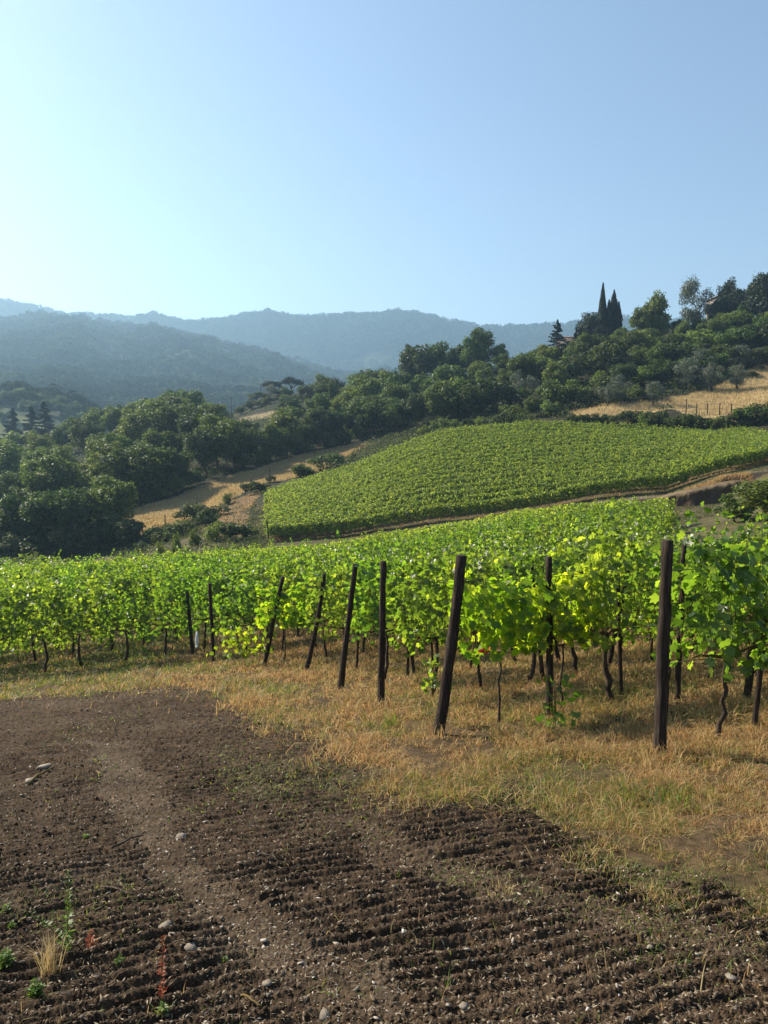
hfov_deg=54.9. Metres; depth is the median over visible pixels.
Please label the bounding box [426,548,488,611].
grapevine
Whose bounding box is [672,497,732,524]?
track grass
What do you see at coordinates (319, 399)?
broadleaf tree
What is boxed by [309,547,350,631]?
grapevine
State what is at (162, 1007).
weed
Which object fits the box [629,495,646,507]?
grapevine
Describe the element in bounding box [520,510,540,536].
grapevine
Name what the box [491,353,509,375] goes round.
broadleaf tree
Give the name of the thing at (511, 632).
grapevine
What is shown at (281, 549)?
grapevine
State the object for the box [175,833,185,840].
stone
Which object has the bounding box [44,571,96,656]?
grapevine
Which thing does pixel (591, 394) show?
shrub
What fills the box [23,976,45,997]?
weed
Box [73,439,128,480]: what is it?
broadleaf tree
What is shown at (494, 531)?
grapevine
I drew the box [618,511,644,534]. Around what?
grapevine
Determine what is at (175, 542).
shrub
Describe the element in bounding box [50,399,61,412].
broadleaf tree
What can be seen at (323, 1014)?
stone
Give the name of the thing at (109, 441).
broadleaf tree
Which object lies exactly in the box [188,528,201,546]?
shrub
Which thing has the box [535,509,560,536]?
grapevine
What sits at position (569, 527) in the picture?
grapevine
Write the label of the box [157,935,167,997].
weed
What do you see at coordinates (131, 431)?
broadleaf tree
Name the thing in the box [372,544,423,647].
grapevine
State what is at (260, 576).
grapevine
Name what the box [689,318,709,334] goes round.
broadleaf tree
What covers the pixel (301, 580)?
grapevine
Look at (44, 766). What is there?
stone
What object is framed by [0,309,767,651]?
hill ground
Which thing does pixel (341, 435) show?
shrub
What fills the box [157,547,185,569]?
grapevine
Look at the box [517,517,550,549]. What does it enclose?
grapevine
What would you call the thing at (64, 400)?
broadleaf tree
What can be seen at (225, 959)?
weed
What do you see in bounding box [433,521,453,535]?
grapevine
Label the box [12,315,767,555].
undergrowth
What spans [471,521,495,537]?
grapevine
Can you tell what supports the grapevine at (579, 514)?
on the hill ground at (380, 355)
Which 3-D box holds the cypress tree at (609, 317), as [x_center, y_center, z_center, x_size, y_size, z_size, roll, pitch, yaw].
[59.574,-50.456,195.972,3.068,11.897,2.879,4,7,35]
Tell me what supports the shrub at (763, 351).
on the hill ground at (380, 355)
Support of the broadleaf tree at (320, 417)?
on the hill ground at (380, 355)
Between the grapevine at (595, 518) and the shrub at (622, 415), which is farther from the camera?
the shrub at (622, 415)
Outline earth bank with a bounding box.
[655,480,745,506]
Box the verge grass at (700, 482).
[431,466,767,524]
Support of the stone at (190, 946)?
on the tilled soil
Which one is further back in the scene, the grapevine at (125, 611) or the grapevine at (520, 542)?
the grapevine at (520, 542)
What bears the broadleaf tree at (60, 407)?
on the hill ground at (380, 355)
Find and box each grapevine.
[0,559,21,578]
[0,560,20,581]
[0,564,23,582]
[0,566,40,636]
[0,567,29,632]
[0,571,28,655]
[0,589,13,646]
[1,563,48,642]
[3,568,61,660]
[4,565,72,671]
[6,557,33,575]
[11,558,41,607]
[13,554,47,579]
[17,557,52,605]
[22,556,65,628]
[33,549,60,566]
[35,564,79,636]
[38,552,71,576]
[38,560,86,645]
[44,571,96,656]
[46,556,73,596]
[50,558,81,588]
[52,553,94,596]
[52,572,122,667]
[65,559,102,630]
[66,555,109,586]
[68,557,118,623]
[78,573,150,661]
[81,553,121,591]
[84,559,134,649]
[90,548,114,567]
[97,560,131,628]
[103,551,134,581]
[109,560,157,633]
[116,550,151,600]
[117,564,168,645]
[119,549,153,569]
[128,556,166,612]
[135,548,166,573]
[135,552,157,597]
[135,561,189,656]
[141,556,180,609]
[141,559,190,633]
[152,552,190,621]
[153,552,206,640]
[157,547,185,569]
[164,551,199,578]
[170,556,207,614]
[172,545,197,564]
[173,554,215,617]
[175,546,207,566]
[176,557,227,650]
[182,559,231,634]
[187,548,214,568]
[191,554,218,586]
[197,544,220,563]
[198,552,238,626]
[200,547,230,565]
[207,545,245,575]
[209,543,233,571]
[209,558,256,636]
[212,565,276,652]
[213,553,261,629]
[215,546,248,573]
[223,546,257,580]
[228,547,254,569]
[232,553,267,601]
[236,548,276,573]
[240,539,271,576]
[242,551,291,607]
[244,542,272,568]
[245,556,291,637]
[250,538,273,560]
[252,557,306,653]
[254,566,312,661]
[259,543,291,559]
[261,545,299,571]
[263,546,293,577]
[267,546,288,567]
[270,541,290,556]
[274,540,320,636]
[275,546,320,590]
[283,543,317,567]
[286,538,314,563]
[286,548,318,598]
[288,551,340,646]
[290,538,312,557]
[291,552,348,656]
[305,549,373,651]
[306,544,339,605]
[309,547,349,621]
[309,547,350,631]
[313,542,333,590]
[317,548,333,569]
[325,552,369,642]
[327,540,352,566]
[332,537,365,560]
[335,567,378,652]
[336,530,423,678]
[338,546,364,614]
[340,544,380,602]
[345,535,365,550]
[345,538,415,653]
[350,538,374,556]
[355,532,387,559]
[355,541,400,635]
[357,530,380,544]
[366,532,391,555]
[372,535,408,618]
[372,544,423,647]
[375,529,396,544]
[379,535,409,557]
[383,541,434,612]
[385,534,418,559]
[386,528,414,546]
[386,534,478,695]
[389,539,463,672]
[393,546,449,653]
[398,537,445,564]
[403,528,435,561]
[409,533,438,563]
[410,534,457,558]
[415,557,443,645]
[423,524,457,555]
[424,541,460,616]
[425,528,457,541]
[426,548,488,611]
[429,531,531,689]
[431,521,460,548]
[431,544,513,668]
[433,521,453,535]
[433,533,463,557]
[434,538,483,636]
[444,563,553,722]
[445,520,482,548]
[449,529,490,562]
[452,539,478,555]
[454,521,477,542]
[455,528,488,553]
[462,522,481,537]
[465,533,522,581]
[467,523,502,547]
[467,543,512,595]
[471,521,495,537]
[471,533,502,557]
[474,516,496,532]
[475,530,516,561]
[478,521,508,552]
[483,523,511,548]
[484,540,544,662]
[488,519,512,534]
[491,514,514,531]
[491,527,575,682]
[493,525,525,552]
[495,509,515,525]
[498,537,532,589]
[500,522,528,544]
[501,532,537,559]
[502,516,525,542]
[503,514,524,543]
[506,515,526,538]
[506,540,542,606]
[508,510,527,527]
[515,537,558,584]
[515,544,618,709]
[516,525,548,558]
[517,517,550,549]
[517,522,565,556]
[518,537,581,647]
[519,509,543,542]
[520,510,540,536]
[521,509,536,527]
[533,538,573,606]
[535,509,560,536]
[536,503,556,522]
[537,513,561,536]
[538,513,565,549]
[538,515,566,559]
[540,523,616,673]
[545,512,582,538]
[549,522,624,653]
[549,525,579,547]
[551,505,569,521]
[554,505,576,529]
[555,510,577,548]
[557,531,588,606]
[561,504,588,529]
[562,519,588,549]
[563,497,661,700]
[566,512,601,536]
[566,521,615,552]
[567,508,591,539]
[572,515,664,666]
[576,512,609,539]
[578,525,636,628]
[582,507,610,520]
[589,507,608,525]
[590,499,608,514]
[590,513,624,528]
[591,498,617,519]
[593,518,644,565]
[600,506,623,522]
[600,510,628,534]
[605,500,624,512]
[607,512,630,528]
[607,558,652,644]
[608,513,725,678]
[610,511,647,543]
[613,501,629,517]
[615,500,641,520]
[617,497,635,516]
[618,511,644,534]
[621,531,695,661]
[623,519,658,595]
[626,508,649,524]
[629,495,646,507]
[630,499,654,527]
[631,508,660,546]
[635,531,691,642]
[638,501,658,525]
[641,508,665,528]
[641,519,665,542]
[644,497,669,534]
[647,501,767,743]
[649,497,669,509]
[649,524,691,560]
[649,527,680,610]
[650,501,682,546]
[655,500,682,544]
[668,517,721,655]
[671,523,758,682]
[703,512,761,612]
[717,500,767,672]
[721,510,767,670]
[725,521,757,615]
[729,513,767,641]
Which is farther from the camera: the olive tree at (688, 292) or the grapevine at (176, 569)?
the olive tree at (688, 292)
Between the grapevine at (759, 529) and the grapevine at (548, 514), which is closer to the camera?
the grapevine at (759, 529)
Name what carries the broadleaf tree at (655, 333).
on the hill ground at (380, 355)
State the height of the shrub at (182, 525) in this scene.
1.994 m
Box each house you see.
[555,336,579,347]
[706,295,718,317]
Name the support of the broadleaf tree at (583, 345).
on the hill ground at (380, 355)
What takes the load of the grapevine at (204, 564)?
on the hill ground at (380, 355)
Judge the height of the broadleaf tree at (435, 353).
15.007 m
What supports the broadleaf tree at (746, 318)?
on the hill ground at (380, 355)
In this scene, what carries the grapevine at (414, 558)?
on the tilled soil
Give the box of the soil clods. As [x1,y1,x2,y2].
[0,689,767,1023]
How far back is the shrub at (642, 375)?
144.11 m
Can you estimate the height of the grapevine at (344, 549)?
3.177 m
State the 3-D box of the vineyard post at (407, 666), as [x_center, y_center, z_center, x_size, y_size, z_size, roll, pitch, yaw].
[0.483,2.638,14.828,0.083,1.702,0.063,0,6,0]
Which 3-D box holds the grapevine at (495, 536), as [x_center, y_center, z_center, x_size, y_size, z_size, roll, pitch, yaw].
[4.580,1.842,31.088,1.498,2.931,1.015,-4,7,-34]
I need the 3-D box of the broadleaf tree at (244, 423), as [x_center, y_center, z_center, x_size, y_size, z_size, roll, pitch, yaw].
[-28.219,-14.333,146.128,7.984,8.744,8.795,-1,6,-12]
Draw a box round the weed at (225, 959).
[221,956,228,963]
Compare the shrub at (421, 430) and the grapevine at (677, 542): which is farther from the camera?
the shrub at (421, 430)
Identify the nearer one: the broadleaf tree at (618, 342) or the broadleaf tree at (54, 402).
the broadleaf tree at (618, 342)
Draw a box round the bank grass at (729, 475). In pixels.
[679,471,752,490]
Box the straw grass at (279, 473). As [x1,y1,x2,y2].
[117,440,368,532]
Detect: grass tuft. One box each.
[17,917,77,976]
[157,663,181,672]
[184,658,206,666]
[262,679,307,699]
[381,707,399,730]
[420,724,457,743]
[478,878,517,898]
[615,910,690,951]
[635,741,690,769]
[645,773,712,814]
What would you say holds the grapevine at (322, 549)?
on the hill ground at (380, 355)
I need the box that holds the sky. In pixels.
[0,0,767,326]
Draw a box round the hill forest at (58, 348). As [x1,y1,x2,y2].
[0,309,467,432]
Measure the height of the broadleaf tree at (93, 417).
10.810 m
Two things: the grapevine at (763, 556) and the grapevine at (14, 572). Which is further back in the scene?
the grapevine at (14, 572)
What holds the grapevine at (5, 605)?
on the tilled soil
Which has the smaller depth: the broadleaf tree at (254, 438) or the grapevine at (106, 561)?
the grapevine at (106, 561)
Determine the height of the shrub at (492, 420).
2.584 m
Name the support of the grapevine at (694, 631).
on the tilled soil
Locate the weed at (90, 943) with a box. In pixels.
[85,928,96,947]
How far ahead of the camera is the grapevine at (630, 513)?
38.67 m
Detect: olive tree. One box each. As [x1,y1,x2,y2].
[247,395,257,400]
[264,384,274,395]
[509,370,538,403]
[597,382,614,405]
[610,373,633,403]
[645,380,666,404]
[671,356,698,389]
[676,275,714,323]
[691,346,716,370]
[696,361,726,391]
[727,343,754,368]
[727,364,751,390]
[744,347,766,366]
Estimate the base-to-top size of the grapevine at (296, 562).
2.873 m
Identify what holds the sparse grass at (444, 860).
on the tilled soil
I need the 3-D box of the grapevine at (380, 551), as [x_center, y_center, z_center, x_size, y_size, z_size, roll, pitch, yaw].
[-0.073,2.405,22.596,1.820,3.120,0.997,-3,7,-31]
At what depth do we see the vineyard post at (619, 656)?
11.13 m
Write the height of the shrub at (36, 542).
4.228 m
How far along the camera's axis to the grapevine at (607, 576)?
10.59 m
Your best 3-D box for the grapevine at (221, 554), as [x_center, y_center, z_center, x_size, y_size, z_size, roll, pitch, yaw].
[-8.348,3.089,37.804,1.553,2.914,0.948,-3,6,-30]
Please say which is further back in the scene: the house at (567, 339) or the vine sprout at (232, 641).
the house at (567, 339)
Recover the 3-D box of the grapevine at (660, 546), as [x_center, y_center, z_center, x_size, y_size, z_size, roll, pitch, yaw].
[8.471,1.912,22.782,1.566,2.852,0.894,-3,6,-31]
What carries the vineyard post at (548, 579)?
on the tilled soil
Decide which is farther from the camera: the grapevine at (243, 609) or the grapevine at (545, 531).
the grapevine at (545, 531)
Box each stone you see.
[36,763,52,769]
[158,919,172,927]
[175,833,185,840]
[184,942,195,950]
[262,979,272,986]
[319,1007,328,1021]
[458,1001,468,1010]
[724,972,739,980]
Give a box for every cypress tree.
[598,283,606,326]
[606,299,612,340]
[610,289,617,331]
[614,302,622,329]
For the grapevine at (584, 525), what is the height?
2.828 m
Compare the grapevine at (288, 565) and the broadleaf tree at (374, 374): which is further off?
the broadleaf tree at (374, 374)
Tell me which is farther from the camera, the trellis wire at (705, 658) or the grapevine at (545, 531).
the grapevine at (545, 531)
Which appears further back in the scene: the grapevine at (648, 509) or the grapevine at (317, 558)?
the grapevine at (648, 509)
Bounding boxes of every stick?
[28,765,54,784]
[100,885,137,894]
[111,835,142,847]
[240,993,261,1007]
[258,852,277,860]
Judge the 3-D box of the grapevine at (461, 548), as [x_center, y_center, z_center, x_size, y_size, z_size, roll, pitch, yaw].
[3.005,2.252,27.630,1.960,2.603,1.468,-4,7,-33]
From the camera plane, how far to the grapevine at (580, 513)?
36.92 m
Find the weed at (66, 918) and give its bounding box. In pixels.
[23,870,75,952]
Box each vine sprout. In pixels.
[206,625,287,659]
[420,653,442,694]
[535,673,584,731]
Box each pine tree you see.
[261,380,282,388]
[279,376,304,388]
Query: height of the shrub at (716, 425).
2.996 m
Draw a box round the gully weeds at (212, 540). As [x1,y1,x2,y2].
[113,482,274,559]
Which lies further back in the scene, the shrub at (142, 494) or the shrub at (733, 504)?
the shrub at (142, 494)
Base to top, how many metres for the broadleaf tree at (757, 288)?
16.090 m
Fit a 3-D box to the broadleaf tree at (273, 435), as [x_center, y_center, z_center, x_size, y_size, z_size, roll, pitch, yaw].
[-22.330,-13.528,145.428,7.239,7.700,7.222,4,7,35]
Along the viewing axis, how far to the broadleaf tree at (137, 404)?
224.50 m
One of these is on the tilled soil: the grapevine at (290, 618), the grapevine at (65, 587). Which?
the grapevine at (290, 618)
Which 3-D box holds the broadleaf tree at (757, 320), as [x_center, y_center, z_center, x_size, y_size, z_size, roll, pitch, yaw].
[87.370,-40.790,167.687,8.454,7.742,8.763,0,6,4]
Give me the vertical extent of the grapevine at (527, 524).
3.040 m
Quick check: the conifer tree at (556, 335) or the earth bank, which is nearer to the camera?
the earth bank
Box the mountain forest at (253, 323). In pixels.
[0,298,705,370]
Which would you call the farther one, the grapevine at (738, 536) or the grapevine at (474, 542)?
the grapevine at (474, 542)
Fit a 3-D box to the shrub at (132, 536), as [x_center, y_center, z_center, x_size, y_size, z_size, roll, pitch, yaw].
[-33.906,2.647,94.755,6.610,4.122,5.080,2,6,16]
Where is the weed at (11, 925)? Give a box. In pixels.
[7,920,15,928]
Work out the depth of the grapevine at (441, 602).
11.79 m
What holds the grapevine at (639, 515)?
on the hill ground at (380, 355)
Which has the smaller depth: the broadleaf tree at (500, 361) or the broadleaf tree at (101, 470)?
the broadleaf tree at (101, 470)
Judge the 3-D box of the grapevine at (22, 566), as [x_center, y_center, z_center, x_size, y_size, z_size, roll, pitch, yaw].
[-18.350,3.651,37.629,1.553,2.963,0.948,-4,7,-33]
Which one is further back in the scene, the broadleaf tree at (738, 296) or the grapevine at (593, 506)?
the broadleaf tree at (738, 296)
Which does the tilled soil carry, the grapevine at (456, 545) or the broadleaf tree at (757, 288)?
the grapevine at (456, 545)
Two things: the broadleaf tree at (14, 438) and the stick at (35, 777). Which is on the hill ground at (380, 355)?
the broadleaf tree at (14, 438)
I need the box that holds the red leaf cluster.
[478,646,490,653]
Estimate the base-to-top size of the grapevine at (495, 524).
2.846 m
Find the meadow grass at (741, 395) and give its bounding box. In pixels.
[566,362,767,420]
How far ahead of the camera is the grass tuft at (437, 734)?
9.03 m
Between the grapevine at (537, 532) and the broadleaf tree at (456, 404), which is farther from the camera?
the broadleaf tree at (456, 404)
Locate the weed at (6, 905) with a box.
[0,900,10,912]
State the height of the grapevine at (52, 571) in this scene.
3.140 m
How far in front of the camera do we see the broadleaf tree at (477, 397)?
143.72 m
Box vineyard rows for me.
[0,419,767,576]
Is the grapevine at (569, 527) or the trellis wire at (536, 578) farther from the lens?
the grapevine at (569, 527)
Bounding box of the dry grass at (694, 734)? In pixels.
[0,590,767,1023]
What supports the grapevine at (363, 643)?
on the tilled soil
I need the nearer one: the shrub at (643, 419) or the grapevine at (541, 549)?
the grapevine at (541, 549)
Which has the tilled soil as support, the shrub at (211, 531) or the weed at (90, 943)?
the weed at (90, 943)
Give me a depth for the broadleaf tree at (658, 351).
151.46 m
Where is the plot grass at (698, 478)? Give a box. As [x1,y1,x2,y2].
[265,437,767,540]
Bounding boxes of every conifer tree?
[0,408,23,445]
[19,406,41,436]
[33,401,58,442]
[547,319,568,353]
[572,326,577,339]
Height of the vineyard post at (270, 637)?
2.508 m
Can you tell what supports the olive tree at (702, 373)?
on the hill ground at (380, 355)
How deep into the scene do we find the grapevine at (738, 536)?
19.77 m
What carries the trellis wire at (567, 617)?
attached to the vineyard post at (450, 650)
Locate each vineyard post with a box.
[186,591,193,653]
[208,583,215,662]
[263,576,284,665]
[303,574,325,671]
[337,563,357,688]
[355,572,361,671]
[377,561,386,705]
[401,567,415,674]
[406,622,408,676]
[432,555,466,734]
[531,561,544,679]
[538,559,560,660]
[545,556,553,717]
[607,552,633,668]
[616,570,622,693]
[653,540,673,754]
[674,544,686,701]
[742,592,765,700]
[751,616,766,728]
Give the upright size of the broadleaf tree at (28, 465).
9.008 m
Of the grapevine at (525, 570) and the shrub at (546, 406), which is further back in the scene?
the shrub at (546, 406)
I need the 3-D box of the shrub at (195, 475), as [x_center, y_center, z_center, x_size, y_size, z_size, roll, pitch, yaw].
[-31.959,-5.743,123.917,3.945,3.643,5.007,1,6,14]
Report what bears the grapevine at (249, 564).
on the hill ground at (380, 355)
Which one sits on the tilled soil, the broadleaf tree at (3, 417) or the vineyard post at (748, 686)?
the vineyard post at (748, 686)
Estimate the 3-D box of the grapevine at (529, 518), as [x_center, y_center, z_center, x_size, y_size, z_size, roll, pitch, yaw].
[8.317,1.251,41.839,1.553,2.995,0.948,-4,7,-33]
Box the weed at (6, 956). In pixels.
[0,946,15,969]
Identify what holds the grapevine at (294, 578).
on the tilled soil
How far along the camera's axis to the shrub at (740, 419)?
113.46 m
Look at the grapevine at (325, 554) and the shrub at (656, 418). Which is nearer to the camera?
the grapevine at (325, 554)
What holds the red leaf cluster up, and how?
attached to the grapevine at (511, 632)
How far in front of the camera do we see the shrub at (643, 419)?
120.61 m
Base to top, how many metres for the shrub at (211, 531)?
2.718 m
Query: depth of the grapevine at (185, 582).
22.25 m
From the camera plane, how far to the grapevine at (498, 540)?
28.12 m
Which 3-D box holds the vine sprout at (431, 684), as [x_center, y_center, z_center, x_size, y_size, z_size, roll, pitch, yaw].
[0.665,2.170,9.890,0.387,0.560,0.312,0,6,0]
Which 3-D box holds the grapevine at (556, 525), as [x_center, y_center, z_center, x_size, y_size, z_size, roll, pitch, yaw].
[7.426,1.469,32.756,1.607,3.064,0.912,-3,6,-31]
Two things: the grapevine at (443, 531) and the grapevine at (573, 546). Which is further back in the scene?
the grapevine at (443, 531)
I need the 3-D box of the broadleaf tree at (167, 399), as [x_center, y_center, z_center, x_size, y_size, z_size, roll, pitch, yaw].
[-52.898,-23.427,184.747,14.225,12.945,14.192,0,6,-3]
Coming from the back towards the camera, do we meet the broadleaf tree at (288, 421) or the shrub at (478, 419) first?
the broadleaf tree at (288, 421)
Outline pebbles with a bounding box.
[0,691,766,1023]
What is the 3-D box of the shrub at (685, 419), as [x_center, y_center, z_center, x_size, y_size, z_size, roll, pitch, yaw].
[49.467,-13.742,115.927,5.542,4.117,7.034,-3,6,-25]
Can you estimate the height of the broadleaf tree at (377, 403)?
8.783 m
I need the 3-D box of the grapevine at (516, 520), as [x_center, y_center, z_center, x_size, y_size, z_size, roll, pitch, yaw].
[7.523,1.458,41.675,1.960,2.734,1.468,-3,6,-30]
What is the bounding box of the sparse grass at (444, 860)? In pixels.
[0,688,767,1023]
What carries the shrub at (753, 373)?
on the hill ground at (380, 355)
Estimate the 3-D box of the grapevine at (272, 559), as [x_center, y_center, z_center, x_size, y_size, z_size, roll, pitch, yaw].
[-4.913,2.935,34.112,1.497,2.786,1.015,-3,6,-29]
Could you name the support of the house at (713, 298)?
on the hill ground at (380, 355)
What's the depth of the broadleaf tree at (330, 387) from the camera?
191.52 m
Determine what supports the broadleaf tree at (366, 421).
on the hill ground at (380, 355)
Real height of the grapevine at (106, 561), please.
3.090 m
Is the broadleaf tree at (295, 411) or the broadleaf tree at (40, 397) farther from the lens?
the broadleaf tree at (40, 397)
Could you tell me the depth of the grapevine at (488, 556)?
22.03 m
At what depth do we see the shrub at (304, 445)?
150.65 m
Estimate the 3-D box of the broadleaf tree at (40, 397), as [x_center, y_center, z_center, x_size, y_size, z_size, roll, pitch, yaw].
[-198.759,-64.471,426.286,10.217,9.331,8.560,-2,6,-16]
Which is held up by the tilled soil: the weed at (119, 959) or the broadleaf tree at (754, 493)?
the weed at (119, 959)
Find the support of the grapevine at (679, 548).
on the tilled soil
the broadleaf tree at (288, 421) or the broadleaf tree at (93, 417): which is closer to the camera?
the broadleaf tree at (288, 421)
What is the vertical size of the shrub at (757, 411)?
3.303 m
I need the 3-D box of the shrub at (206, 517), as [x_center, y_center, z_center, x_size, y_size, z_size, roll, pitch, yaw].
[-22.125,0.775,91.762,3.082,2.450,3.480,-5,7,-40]
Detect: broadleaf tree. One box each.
[0,390,17,406]
[0,411,7,425]
[0,430,22,454]
[0,439,26,476]
[0,470,27,493]
[0,479,11,506]
[0,491,54,535]
[0,507,17,537]
[7,485,33,501]
[12,387,26,401]
[14,486,102,534]
[17,402,25,413]
[18,454,62,475]
[19,399,32,410]
[19,430,48,451]
[19,454,84,499]
[20,432,55,453]
[21,446,50,463]
[22,390,37,400]
[24,401,39,410]
[34,393,47,403]
[40,399,51,408]
[48,444,80,466]
[49,422,81,453]
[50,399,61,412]
[51,403,68,415]
[55,395,69,403]
[59,416,80,426]
[66,418,103,451]
[67,401,82,413]
[68,403,82,416]
[71,462,88,494]
[72,410,106,435]
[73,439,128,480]
[76,411,84,417]
[77,461,122,490]
[78,406,106,431]
[84,431,117,453]
[84,474,138,521]
[85,433,131,462]
[95,440,187,490]
[99,404,124,433]
[113,404,133,422]
[113,406,150,441]
[124,439,160,448]
[125,398,146,414]
[138,400,220,436]
[140,429,184,452]
[141,422,157,435]
[142,393,200,438]
[152,446,194,491]
[157,388,182,398]
[169,388,203,406]
[175,410,227,466]
[182,426,229,477]
[194,413,241,471]
[199,402,224,419]
[217,403,229,416]
[221,431,248,469]
[239,418,259,449]
[240,426,264,463]
[258,423,290,460]
[264,408,307,455]
[276,397,305,412]
[283,404,302,418]
[296,384,314,409]
[299,422,320,442]
[300,391,332,417]
[300,405,334,438]
[310,373,325,389]
[312,380,337,409]
[323,377,345,392]
[328,390,351,413]
[329,410,348,436]
[333,386,353,397]
[340,393,378,429]
[340,411,361,438]
[342,374,353,390]
[348,372,381,399]
[348,373,376,387]
[354,367,385,379]
[355,407,383,437]
[360,395,408,433]
[377,370,390,390]
[377,382,415,399]
[378,400,414,431]
[379,369,418,393]
[396,344,430,379]
[398,392,427,427]
[421,379,459,417]
[422,341,455,374]
[424,376,491,419]
[445,344,468,372]
[455,376,467,387]
[459,374,532,412]
[459,385,491,417]
[460,335,488,367]
[466,360,494,379]
[470,326,494,362]
[474,366,495,386]
[489,343,508,366]
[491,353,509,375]
[495,368,513,384]
[505,352,538,387]
[523,395,543,416]
[534,359,553,383]
[535,344,560,360]
[535,378,561,403]
[541,360,567,385]
[557,348,571,359]
[566,332,603,354]
[566,337,581,348]
[574,311,602,335]
[588,355,605,375]
[591,334,616,347]
[592,325,612,336]
[607,336,626,350]
[608,362,639,388]
[609,326,627,336]
[610,330,625,338]
[619,329,645,352]
[629,307,651,331]
[630,345,648,367]
[638,289,671,328]
[638,328,663,341]
[642,341,670,367]
[650,320,672,334]
[658,334,691,348]
[665,360,678,381]
[671,319,684,334]
[673,358,695,377]
[674,320,691,336]
[680,341,699,348]
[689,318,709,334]
[693,336,715,348]
[695,316,734,341]
[703,303,713,320]
[708,294,733,317]
[715,326,758,361]
[716,276,736,312]
[721,310,741,328]
[728,287,745,312]
[729,309,761,327]
[730,478,767,523]
[735,321,767,358]
[736,304,751,313]
[741,271,767,316]
[744,282,762,314]
[751,316,767,329]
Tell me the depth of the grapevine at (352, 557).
27.44 m
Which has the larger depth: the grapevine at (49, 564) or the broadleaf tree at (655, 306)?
the broadleaf tree at (655, 306)
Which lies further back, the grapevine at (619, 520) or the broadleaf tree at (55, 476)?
the broadleaf tree at (55, 476)
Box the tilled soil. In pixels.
[0,606,767,1023]
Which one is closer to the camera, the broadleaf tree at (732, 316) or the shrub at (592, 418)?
the shrub at (592, 418)
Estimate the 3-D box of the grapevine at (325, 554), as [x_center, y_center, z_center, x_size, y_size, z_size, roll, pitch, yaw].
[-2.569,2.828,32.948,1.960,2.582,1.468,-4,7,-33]
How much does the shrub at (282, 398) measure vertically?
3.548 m
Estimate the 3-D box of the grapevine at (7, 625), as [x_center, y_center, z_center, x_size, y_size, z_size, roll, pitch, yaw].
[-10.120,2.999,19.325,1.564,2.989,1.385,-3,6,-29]
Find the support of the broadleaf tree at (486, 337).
on the hill ground at (380, 355)
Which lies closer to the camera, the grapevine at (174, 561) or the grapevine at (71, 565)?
the grapevine at (71, 565)
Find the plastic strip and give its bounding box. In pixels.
[195,632,198,646]
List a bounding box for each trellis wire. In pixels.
[386,564,708,584]
[390,593,699,621]
[439,628,686,659]
[440,569,672,582]
[440,603,702,630]
[669,651,758,663]
[670,618,764,628]
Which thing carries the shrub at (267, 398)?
on the hill ground at (380, 355)
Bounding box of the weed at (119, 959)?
[113,952,124,965]
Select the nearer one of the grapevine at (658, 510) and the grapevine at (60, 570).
the grapevine at (60, 570)
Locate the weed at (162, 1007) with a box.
[156,999,168,1015]
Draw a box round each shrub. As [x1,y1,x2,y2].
[0,533,27,564]
[0,533,41,553]
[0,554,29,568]
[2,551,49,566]
[15,528,61,556]
[81,514,145,542]
[92,518,143,543]
[133,540,147,550]
[134,486,158,502]
[141,525,165,542]
[148,531,168,542]
[156,540,165,555]
[163,522,183,539]
[171,502,230,519]
[171,532,181,553]
[172,520,194,532]
[183,467,206,484]
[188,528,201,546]
[193,508,220,525]
[203,520,221,540]
[215,519,260,539]
[222,492,232,504]
[233,406,247,413]
[239,481,270,492]
[242,400,254,408]
[248,391,268,400]
[251,399,268,406]
[262,396,270,402]
[265,475,276,482]
[270,396,279,401]
[272,388,281,395]
[279,394,293,401]
[280,387,293,395]
[289,440,314,454]
[291,464,315,477]
[305,451,345,467]
[332,428,353,445]
[348,424,368,438]
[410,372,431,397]
[416,425,433,434]
[428,418,449,430]
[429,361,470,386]
[438,419,459,428]
[460,417,478,427]
[471,416,486,426]
[481,416,498,425]
[494,411,515,423]
[498,404,523,419]
[516,413,532,421]
[534,355,554,365]
[538,399,558,416]
[540,378,582,405]
[541,357,582,385]
[554,352,603,378]
[554,400,563,411]
[561,352,573,359]
[564,413,579,422]
[569,385,592,400]
[574,388,602,404]
[577,413,587,421]
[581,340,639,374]
[584,413,599,422]
[589,370,617,387]
[598,413,608,423]
[603,415,621,423]
[616,410,635,420]
[627,383,644,399]
[629,365,653,384]
[631,410,651,420]
[636,413,651,425]
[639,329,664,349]
[642,387,658,398]
[642,410,670,426]
[644,357,671,385]
[651,341,710,361]
[663,416,685,428]
[671,413,699,423]
[674,412,716,429]
[684,328,718,345]
[687,417,728,430]
[696,349,729,371]
[700,344,744,367]
[712,415,743,430]
[712,492,758,522]
[719,371,731,379]
[720,413,755,426]
[732,404,767,425]
[748,371,759,376]
[749,402,767,421]
[750,345,767,365]
[761,406,767,418]
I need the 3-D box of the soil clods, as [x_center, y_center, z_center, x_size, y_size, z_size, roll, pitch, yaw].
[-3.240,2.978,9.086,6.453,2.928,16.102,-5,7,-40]
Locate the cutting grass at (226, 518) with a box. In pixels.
[202,490,260,536]
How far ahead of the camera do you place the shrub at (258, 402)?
245.32 m

